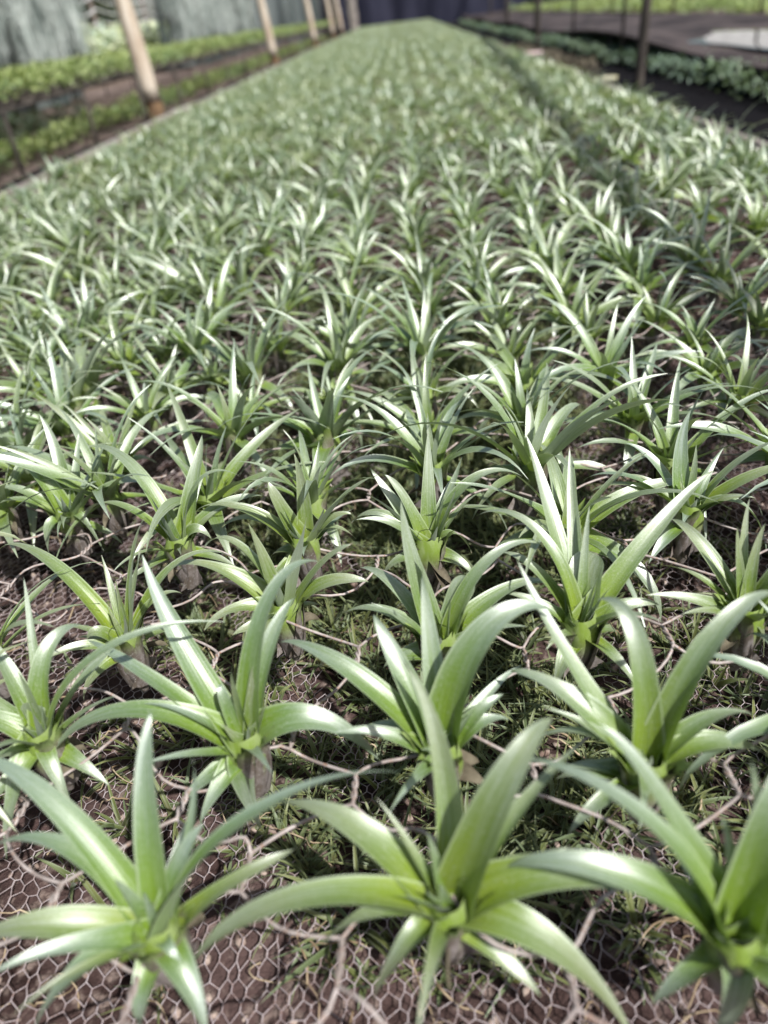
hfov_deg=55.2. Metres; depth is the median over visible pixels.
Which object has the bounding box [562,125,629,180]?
air plant
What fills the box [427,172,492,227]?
air plant
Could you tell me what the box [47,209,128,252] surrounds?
air plant
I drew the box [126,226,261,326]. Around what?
air plant
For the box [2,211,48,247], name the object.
air plant
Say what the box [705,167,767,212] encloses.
air plant
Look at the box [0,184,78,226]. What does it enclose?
air plant
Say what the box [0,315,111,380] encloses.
air plant
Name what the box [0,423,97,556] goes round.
air plant
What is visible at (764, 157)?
air plant
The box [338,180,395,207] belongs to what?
air plant
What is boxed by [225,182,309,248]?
air plant
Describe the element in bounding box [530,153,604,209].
air plant
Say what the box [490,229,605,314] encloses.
air plant
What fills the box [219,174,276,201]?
air plant
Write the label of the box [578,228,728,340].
air plant
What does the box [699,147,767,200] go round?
air plant
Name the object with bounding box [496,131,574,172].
air plant
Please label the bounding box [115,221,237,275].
air plant
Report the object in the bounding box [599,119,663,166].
air plant
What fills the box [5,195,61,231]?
air plant
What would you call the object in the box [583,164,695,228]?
air plant
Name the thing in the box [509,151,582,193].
air plant
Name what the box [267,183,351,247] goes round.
air plant
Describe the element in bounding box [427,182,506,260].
air plant
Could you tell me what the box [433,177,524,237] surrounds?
air plant
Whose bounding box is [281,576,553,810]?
air plant
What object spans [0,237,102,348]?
air plant
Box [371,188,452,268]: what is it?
air plant
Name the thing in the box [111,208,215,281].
air plant
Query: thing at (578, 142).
air plant
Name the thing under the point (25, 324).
air plant
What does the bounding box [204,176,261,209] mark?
air plant
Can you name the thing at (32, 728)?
air plant
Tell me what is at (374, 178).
air plant
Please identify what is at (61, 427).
air plant
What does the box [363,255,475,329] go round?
air plant
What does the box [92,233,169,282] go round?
air plant
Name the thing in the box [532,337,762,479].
air plant
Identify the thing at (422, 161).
air plant
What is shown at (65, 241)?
air plant
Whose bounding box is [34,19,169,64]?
pale bushes
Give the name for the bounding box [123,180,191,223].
air plant
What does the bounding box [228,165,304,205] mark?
air plant
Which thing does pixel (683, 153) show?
air plant
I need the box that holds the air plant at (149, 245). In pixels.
[103,223,178,280]
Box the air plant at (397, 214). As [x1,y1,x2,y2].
[365,182,430,231]
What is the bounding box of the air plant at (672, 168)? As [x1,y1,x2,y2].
[629,148,706,223]
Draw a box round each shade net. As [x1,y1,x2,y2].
[0,15,81,115]
[154,0,255,70]
[252,0,321,45]
[319,0,526,38]
[527,0,559,10]
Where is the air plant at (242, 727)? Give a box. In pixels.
[44,555,377,828]
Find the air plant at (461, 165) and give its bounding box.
[435,151,491,187]
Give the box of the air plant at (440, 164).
[405,137,475,169]
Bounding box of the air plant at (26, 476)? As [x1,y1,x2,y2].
[0,374,121,545]
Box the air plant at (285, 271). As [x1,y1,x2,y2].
[246,239,324,318]
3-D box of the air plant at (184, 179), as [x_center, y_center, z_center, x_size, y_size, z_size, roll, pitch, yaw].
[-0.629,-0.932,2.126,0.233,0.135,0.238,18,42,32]
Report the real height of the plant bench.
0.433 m
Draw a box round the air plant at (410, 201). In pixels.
[378,186,439,219]
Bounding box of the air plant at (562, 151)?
[513,137,585,182]
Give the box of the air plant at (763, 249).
[728,224,767,281]
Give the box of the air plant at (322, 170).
[290,147,364,202]
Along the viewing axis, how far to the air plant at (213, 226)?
1.67 m
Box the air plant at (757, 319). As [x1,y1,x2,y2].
[671,280,767,359]
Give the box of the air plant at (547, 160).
[523,142,574,185]
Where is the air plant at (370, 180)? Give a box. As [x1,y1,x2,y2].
[325,147,407,194]
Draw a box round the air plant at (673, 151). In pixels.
[642,138,703,159]
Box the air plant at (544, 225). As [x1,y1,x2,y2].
[498,193,591,249]
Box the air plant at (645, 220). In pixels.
[621,183,691,236]
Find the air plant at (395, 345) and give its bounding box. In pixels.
[356,285,501,387]
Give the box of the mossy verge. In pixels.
[505,41,606,75]
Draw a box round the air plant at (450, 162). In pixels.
[432,147,475,180]
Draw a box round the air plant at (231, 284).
[174,243,283,323]
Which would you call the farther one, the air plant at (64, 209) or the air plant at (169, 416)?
the air plant at (64, 209)
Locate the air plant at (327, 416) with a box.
[218,346,445,491]
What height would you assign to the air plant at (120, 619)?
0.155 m
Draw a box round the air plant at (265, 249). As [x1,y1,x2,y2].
[217,208,291,265]
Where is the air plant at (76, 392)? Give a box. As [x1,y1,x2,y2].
[0,328,156,431]
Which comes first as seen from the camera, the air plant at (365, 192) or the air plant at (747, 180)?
the air plant at (747, 180)
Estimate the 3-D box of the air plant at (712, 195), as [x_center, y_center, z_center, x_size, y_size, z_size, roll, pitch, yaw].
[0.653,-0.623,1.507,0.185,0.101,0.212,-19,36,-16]
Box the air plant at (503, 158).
[472,136,531,178]
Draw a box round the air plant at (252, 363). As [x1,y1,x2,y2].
[160,292,311,422]
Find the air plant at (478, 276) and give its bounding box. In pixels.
[414,227,535,334]
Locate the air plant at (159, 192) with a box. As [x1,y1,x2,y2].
[133,176,193,213]
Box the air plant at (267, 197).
[235,176,310,228]
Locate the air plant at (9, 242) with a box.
[0,214,51,258]
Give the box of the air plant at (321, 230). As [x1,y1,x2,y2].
[271,194,363,252]
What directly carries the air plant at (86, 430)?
in the wire netting
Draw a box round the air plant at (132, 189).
[101,176,158,217]
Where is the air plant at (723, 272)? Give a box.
[651,218,767,311]
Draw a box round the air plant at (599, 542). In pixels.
[451,444,731,626]
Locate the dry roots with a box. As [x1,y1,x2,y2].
[0,302,767,1023]
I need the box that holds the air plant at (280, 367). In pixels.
[205,286,338,376]
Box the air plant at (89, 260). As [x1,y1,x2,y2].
[46,236,111,274]
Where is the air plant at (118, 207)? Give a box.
[64,181,147,240]
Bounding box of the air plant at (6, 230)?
[0,222,38,242]
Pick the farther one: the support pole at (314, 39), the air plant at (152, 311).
the support pole at (314, 39)
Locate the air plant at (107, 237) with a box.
[73,223,140,266]
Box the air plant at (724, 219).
[685,186,767,255]
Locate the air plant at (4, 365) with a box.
[0,339,49,386]
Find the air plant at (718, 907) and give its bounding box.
[507,722,767,1023]
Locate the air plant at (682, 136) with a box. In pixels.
[628,125,711,160]
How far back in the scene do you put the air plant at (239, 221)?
1.75 m
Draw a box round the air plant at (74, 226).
[21,206,121,257]
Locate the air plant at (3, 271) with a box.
[0,245,37,274]
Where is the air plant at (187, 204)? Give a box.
[162,185,225,226]
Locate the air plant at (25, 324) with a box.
[0,300,71,379]
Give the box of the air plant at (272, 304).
[219,269,332,340]
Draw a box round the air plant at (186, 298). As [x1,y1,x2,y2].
[124,235,221,312]
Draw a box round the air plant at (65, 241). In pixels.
[11,210,121,266]
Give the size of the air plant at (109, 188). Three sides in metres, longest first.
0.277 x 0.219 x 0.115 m
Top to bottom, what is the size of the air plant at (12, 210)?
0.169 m
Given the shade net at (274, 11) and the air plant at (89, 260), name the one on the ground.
the shade net at (274, 11)
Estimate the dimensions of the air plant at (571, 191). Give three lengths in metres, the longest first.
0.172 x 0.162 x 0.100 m
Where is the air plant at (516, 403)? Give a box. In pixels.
[445,343,635,483]
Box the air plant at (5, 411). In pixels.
[0,368,78,436]
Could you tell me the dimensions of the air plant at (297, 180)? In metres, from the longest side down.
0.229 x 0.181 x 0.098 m
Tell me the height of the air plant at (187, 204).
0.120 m
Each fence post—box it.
[87,0,99,33]
[140,0,148,22]
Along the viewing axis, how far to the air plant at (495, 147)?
2.15 m
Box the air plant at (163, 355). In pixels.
[105,312,201,380]
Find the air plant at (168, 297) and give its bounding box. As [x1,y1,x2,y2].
[109,246,216,328]
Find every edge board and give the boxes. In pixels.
[0,30,353,223]
[438,22,767,183]
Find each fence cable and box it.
[22,9,155,16]
[25,17,154,26]
[76,0,153,4]
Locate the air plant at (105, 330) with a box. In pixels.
[50,306,168,376]
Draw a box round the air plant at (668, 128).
[646,105,734,165]
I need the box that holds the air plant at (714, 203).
[648,177,751,242]
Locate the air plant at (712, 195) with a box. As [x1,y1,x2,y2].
[667,179,765,228]
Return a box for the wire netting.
[0,66,767,1023]
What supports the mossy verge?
on the aisle
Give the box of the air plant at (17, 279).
[0,260,53,295]
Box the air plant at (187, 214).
[159,190,215,241]
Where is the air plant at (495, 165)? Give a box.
[468,141,523,186]
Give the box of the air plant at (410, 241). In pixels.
[368,214,462,269]
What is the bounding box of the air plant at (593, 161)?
[566,154,630,195]
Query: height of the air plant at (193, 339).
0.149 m
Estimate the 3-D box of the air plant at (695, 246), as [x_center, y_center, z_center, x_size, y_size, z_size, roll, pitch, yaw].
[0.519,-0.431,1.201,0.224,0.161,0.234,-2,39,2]
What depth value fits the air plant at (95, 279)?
1.48 m
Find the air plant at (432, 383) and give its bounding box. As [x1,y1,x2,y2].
[361,322,480,418]
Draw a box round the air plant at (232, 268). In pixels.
[175,224,283,289]
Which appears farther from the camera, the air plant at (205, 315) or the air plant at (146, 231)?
the air plant at (146, 231)
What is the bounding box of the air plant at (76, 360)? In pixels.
[3,320,156,433]
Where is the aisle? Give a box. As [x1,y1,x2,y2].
[446,22,767,141]
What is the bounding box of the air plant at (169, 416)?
[78,335,239,423]
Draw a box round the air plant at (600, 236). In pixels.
[562,197,647,262]
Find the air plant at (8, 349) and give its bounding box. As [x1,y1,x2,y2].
[0,298,58,372]
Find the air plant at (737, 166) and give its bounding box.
[691,135,767,190]
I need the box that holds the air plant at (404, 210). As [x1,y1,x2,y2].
[383,183,449,244]
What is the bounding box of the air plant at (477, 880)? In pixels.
[194,661,629,1023]
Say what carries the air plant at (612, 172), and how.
on the wire netting
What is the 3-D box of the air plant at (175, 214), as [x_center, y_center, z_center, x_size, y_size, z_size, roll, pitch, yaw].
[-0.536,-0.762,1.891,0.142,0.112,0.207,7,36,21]
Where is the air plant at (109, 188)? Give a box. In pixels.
[63,174,130,207]
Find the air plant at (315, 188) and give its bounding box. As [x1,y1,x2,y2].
[291,156,379,217]
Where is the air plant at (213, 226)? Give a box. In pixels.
[165,198,273,245]
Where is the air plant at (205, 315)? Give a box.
[134,275,260,368]
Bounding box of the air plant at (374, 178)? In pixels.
[343,166,386,186]
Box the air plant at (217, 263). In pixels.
[172,233,257,277]
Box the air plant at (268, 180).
[234,155,298,196]
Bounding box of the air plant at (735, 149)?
[718,119,767,155]
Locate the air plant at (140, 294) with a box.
[95,262,192,318]
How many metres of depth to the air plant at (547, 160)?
1.93 m
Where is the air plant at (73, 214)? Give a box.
[28,188,125,235]
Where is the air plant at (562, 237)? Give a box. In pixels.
[486,210,615,301]
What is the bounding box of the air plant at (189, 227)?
[151,208,221,249]
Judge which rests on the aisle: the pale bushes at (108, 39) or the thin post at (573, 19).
the thin post at (573, 19)
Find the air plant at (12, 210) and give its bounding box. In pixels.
[0,180,46,224]
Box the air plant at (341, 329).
[277,292,396,377]
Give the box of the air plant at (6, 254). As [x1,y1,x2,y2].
[0,244,48,262]
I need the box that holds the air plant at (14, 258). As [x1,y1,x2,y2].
[0,238,48,273]
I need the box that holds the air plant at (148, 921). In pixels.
[0,712,394,1023]
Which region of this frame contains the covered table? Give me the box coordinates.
[460,10,767,73]
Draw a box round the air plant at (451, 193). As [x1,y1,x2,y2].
[425,179,485,207]
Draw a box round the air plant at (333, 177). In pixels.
[302,158,357,191]
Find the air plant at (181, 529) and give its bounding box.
[83,436,267,592]
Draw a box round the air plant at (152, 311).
[93,276,217,353]
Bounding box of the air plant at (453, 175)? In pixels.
[416,156,495,205]
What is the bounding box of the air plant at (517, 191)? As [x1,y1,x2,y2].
[476,168,560,205]
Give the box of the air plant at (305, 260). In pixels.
[268,224,344,296]
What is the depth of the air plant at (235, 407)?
0.85 m
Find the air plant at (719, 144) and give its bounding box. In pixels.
[668,118,767,172]
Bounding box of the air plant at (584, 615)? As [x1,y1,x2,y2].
[481,433,711,680]
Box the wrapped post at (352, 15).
[346,0,358,31]
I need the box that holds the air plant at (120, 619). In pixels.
[0,519,230,698]
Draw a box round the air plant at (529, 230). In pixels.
[474,196,592,277]
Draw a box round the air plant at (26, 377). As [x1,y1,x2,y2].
[0,333,59,413]
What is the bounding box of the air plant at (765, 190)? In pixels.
[733,159,767,203]
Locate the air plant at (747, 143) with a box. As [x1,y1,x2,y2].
[729,130,761,173]
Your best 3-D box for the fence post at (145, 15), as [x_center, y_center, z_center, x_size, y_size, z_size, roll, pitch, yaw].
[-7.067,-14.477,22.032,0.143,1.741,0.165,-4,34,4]
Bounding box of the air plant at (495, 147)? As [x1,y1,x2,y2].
[466,128,535,177]
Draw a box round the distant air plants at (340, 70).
[0,18,767,832]
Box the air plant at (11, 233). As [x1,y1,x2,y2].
[0,220,28,260]
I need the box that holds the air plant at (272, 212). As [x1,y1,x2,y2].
[219,183,302,244]
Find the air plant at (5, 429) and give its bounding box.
[0,352,97,493]
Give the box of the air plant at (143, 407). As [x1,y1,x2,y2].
[71,351,221,452]
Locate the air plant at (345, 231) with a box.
[306,209,402,261]
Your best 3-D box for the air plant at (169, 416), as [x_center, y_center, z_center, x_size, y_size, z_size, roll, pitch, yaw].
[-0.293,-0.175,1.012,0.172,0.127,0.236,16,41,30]
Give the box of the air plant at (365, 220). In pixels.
[324,183,401,255]
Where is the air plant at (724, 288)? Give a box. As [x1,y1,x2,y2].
[684,257,767,338]
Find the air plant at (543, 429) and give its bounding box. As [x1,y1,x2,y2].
[377,362,675,518]
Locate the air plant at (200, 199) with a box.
[162,183,228,218]
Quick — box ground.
[0,2,767,185]
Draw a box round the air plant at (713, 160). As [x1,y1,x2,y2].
[677,143,756,177]
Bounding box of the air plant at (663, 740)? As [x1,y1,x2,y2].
[511,555,767,834]
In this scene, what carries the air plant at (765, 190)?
in the wire netting
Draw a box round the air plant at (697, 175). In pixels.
[663,154,727,193]
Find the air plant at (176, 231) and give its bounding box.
[119,200,204,246]
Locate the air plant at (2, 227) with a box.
[0,218,27,252]
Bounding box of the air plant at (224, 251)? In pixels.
[185,231,257,271]
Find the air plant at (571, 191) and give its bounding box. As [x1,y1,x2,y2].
[532,166,601,226]
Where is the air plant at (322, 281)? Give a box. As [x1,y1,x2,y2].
[280,231,411,324]
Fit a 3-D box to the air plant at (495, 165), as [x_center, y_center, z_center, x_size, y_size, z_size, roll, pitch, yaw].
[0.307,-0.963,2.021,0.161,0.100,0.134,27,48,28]
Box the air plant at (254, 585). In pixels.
[175,517,370,660]
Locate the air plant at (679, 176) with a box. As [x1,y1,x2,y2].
[606,130,734,224]
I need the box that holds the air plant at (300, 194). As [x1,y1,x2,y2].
[280,166,333,213]
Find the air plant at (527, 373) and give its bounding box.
[444,320,622,445]
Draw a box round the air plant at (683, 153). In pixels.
[656,131,731,166]
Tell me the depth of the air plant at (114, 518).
0.77 m
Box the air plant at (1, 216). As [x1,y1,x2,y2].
[0,208,27,230]
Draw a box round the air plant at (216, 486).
[62,383,323,563]
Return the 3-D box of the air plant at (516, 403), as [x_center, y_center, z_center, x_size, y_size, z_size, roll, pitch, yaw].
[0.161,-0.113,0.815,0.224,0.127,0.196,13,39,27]
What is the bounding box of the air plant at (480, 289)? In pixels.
[436,261,546,340]
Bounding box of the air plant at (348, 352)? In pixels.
[253,275,403,446]
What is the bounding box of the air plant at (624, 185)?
[576,160,665,216]
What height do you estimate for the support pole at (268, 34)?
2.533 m
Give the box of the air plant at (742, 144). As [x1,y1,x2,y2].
[700,133,767,183]
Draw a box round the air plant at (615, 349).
[524,293,701,434]
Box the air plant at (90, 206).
[55,183,122,222]
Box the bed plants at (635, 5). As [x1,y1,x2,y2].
[510,0,767,13]
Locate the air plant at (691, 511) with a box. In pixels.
[586,410,767,563]
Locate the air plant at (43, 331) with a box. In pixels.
[0,308,109,363]
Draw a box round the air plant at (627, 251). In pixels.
[563,214,710,294]
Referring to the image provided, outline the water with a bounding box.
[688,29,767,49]
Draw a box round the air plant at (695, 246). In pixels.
[633,185,765,303]
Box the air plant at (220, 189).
[184,162,248,205]
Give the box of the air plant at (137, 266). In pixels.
[101,232,177,293]
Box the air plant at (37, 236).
[5,207,67,262]
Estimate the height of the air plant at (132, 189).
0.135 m
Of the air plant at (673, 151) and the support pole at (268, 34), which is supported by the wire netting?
the air plant at (673, 151)
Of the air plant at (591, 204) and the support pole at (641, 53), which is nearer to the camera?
the air plant at (591, 204)
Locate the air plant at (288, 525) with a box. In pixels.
[196,454,376,587]
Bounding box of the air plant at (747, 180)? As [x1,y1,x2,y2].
[700,164,767,203]
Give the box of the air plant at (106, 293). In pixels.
[68,259,154,338]
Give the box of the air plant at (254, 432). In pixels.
[200,374,322,447]
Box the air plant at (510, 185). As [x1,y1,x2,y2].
[465,159,548,201]
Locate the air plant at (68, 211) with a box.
[47,190,96,220]
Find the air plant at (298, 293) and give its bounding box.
[239,247,339,330]
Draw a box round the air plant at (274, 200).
[236,182,309,221]
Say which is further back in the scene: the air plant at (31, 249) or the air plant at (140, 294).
the air plant at (31, 249)
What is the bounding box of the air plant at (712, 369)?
[617,319,767,435]
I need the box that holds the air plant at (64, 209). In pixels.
[40,196,71,220]
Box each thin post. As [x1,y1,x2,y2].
[534,0,535,41]
[571,0,575,51]
[619,0,626,64]
[758,0,762,13]
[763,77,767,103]
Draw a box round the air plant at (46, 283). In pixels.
[0,252,81,323]
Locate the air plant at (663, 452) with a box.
[559,359,767,538]
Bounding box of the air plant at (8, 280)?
[0,257,49,331]
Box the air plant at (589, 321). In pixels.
[540,289,654,363]
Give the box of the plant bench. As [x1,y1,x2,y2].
[0,25,335,179]
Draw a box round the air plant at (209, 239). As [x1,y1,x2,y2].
[142,194,250,274]
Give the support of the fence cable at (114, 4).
attached to the fence post at (93, 14)
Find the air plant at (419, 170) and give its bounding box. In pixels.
[401,155,434,182]
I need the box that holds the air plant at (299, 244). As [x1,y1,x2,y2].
[241,212,345,280]
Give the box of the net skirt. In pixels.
[528,11,660,13]
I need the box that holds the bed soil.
[0,27,767,1023]
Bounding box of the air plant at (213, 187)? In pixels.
[185,172,247,207]
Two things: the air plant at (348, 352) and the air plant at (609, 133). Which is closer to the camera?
the air plant at (348, 352)
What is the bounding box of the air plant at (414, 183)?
[366,151,450,199]
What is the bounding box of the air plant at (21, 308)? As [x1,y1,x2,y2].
[0,288,80,339]
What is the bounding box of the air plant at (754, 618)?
[649,499,767,670]
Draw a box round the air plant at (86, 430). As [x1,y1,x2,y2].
[8,393,211,497]
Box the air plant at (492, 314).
[442,278,565,359]
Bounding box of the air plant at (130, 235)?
[90,201,164,245]
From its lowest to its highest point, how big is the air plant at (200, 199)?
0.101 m
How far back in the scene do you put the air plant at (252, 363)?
1.00 m
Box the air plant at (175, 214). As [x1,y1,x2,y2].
[139,195,205,226]
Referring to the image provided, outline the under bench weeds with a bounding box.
[0,34,329,173]
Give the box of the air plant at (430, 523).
[351,434,520,593]
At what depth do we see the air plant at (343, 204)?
1.78 m
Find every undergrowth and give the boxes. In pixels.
[0,87,767,1023]
[0,97,97,147]
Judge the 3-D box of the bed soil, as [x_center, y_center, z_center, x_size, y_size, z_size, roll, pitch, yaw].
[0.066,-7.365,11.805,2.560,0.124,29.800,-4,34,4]
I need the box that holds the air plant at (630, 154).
[597,124,682,168]
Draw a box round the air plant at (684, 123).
[659,105,717,130]
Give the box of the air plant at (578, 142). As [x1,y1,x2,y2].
[535,127,601,173]
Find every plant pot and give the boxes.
[524,51,541,56]
[597,75,616,85]
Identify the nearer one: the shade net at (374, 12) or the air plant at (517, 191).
the air plant at (517, 191)
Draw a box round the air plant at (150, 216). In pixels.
[120,207,170,234]
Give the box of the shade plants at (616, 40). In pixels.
[458,17,767,100]
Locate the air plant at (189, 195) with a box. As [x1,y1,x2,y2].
[155,175,211,207]
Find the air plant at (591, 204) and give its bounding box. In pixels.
[536,181,630,244]
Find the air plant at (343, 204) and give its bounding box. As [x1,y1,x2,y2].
[309,170,393,216]
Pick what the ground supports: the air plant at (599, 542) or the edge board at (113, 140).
the edge board at (113, 140)
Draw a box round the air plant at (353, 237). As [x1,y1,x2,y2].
[305,209,386,281]
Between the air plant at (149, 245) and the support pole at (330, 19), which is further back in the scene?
the support pole at (330, 19)
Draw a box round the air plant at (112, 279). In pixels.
[45,236,159,311]
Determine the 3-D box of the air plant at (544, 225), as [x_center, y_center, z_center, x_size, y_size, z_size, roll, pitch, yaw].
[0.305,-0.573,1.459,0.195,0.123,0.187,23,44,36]
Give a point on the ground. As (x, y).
(120, 89)
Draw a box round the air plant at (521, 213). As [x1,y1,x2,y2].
[485,190,564,241]
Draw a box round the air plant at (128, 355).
[56,294,177,398]
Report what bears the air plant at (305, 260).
in the wire netting
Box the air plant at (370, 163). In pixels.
[333,147,404,189]
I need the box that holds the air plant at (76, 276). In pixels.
[2,229,132,302]
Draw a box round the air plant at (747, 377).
[656,315,767,439]
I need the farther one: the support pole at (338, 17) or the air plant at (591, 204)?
the support pole at (338, 17)
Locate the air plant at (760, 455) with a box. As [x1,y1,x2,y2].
[659,372,767,492]
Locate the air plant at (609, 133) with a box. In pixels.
[580,114,641,144]
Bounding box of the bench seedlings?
[0,20,336,101]
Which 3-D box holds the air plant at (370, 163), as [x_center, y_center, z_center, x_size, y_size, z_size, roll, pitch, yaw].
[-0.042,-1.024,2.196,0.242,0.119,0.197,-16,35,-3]
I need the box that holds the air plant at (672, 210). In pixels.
[614,186,728,255]
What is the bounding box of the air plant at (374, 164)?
[335,140,400,182]
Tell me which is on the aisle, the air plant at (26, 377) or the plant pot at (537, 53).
the plant pot at (537, 53)
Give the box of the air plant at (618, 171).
[572,158,686,194]
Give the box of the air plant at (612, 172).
[571,154,648,206]
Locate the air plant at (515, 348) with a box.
[438,307,574,390]
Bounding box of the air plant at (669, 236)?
[648,223,729,274]
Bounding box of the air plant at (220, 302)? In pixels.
[157,243,273,345]
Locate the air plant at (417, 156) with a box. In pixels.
[384,133,441,174]
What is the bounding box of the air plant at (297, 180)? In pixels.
[263,168,319,195]
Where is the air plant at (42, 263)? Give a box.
[11,241,88,278]
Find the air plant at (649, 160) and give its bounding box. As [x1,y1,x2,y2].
[611,138,697,206]
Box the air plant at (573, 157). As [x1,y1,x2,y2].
[553,138,605,179]
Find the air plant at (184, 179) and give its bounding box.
[129,159,202,213]
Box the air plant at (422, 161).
[382,149,461,184]
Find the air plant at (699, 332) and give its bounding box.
[620,288,767,365]
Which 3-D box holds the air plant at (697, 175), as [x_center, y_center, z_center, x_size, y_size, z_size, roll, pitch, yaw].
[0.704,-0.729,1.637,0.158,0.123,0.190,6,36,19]
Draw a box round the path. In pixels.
[0,39,331,190]
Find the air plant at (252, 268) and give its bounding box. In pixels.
[196,221,281,275]
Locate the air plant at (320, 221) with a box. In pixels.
[240,200,357,269]
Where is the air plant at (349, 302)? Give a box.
[281,253,417,341]
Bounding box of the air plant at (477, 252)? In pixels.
[431,220,533,288]
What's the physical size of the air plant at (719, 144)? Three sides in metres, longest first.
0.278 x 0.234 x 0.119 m
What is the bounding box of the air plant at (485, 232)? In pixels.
[414,197,527,289]
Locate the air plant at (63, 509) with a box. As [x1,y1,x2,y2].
[0,414,136,561]
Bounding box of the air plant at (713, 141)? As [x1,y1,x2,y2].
[655,96,767,153]
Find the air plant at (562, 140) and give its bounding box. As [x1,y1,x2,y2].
[542,126,587,158]
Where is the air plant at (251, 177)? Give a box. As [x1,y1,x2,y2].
[222,162,281,191]
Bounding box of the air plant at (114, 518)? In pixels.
[0,384,167,557]
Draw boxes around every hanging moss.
[0,0,95,68]
[158,0,256,42]
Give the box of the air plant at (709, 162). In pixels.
[658,132,762,195]
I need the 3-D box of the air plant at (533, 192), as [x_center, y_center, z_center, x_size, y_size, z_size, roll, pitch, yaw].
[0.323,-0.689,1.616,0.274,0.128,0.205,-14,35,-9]
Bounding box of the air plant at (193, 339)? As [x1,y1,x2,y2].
[108,295,257,384]
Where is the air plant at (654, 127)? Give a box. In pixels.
[609,109,679,140]
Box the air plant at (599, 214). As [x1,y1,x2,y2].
[545,179,651,240]
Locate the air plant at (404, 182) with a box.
[371,156,442,221]
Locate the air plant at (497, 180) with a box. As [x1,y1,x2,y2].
[460,155,525,195]
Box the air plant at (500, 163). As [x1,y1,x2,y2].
[467,147,541,182]
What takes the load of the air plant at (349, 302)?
in the wire netting
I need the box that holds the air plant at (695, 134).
[654,114,744,153]
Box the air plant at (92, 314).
[0,269,145,363]
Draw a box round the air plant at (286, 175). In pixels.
[255,155,315,203]
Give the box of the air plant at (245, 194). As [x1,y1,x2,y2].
[208,171,277,237]
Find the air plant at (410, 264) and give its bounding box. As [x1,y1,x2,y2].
[340,228,506,311]
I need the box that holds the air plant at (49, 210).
[4,194,96,252]
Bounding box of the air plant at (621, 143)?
[583,123,645,172]
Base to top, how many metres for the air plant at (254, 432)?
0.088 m
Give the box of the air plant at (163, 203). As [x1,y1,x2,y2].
[114,191,179,228]
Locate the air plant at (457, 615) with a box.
[336,503,542,667]
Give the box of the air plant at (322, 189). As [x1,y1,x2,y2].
[275,162,361,218]
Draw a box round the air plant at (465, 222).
[423,207,516,268]
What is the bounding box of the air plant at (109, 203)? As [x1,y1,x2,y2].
[74,191,162,238]
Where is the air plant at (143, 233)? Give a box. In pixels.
[109,204,188,256]
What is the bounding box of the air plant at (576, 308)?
[495,253,655,359]
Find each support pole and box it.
[113,0,164,120]
[256,0,278,66]
[303,0,317,46]
[325,0,335,39]
[334,0,343,35]
[489,0,491,23]
[505,0,507,31]
[535,0,540,47]
[633,0,651,93]
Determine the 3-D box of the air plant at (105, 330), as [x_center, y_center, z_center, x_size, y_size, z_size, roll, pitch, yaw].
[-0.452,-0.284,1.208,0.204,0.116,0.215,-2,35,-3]
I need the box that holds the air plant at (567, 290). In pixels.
[495,239,629,336]
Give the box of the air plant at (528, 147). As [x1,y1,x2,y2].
[496,122,569,158]
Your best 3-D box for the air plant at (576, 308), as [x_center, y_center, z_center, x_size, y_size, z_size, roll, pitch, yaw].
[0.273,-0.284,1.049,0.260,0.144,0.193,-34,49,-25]
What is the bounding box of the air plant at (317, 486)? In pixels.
[234,430,393,566]
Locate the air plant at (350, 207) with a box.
[317,181,402,239]
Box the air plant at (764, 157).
[731,140,767,181]
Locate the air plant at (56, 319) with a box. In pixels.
[0,283,110,358]
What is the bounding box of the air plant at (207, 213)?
[186,192,254,236]
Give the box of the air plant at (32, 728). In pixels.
[0,580,221,860]
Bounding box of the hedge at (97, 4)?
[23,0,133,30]
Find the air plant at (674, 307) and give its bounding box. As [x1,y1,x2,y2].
[592,263,722,366]
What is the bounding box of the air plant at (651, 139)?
[625,120,695,161]
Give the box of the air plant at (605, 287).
[564,202,687,308]
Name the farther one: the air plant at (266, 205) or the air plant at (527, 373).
the air plant at (266, 205)
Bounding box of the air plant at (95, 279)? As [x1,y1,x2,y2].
[52,248,141,304]
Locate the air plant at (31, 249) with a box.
[0,222,60,262]
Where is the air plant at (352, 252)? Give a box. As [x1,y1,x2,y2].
[303,221,400,286]
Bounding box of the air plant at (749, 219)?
[734,192,767,248]
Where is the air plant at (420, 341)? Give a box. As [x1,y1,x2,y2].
[326,276,519,385]
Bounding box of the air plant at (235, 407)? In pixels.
[130,342,330,483]
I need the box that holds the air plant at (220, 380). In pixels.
[171,328,266,422]
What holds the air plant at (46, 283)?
in the wire netting
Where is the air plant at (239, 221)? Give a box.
[178,187,266,237]
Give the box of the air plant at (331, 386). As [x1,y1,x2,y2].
[270,355,387,428]
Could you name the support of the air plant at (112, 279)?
in the wire netting
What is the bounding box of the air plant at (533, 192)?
[468,171,591,232]
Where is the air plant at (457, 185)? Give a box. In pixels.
[429,161,484,208]
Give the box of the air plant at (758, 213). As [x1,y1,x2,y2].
[715,171,767,260]
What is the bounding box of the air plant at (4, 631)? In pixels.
[0,562,101,701]
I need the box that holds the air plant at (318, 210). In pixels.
[293,189,338,217]
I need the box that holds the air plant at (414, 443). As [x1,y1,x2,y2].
[330,362,527,536]
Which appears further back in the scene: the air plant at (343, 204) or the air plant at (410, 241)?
the air plant at (343, 204)
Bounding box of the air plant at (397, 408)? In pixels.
[334,345,507,496]
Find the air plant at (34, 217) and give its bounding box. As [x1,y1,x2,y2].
[0,192,86,238]
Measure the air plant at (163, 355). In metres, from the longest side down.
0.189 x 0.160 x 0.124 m
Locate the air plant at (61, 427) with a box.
[0,338,135,477]

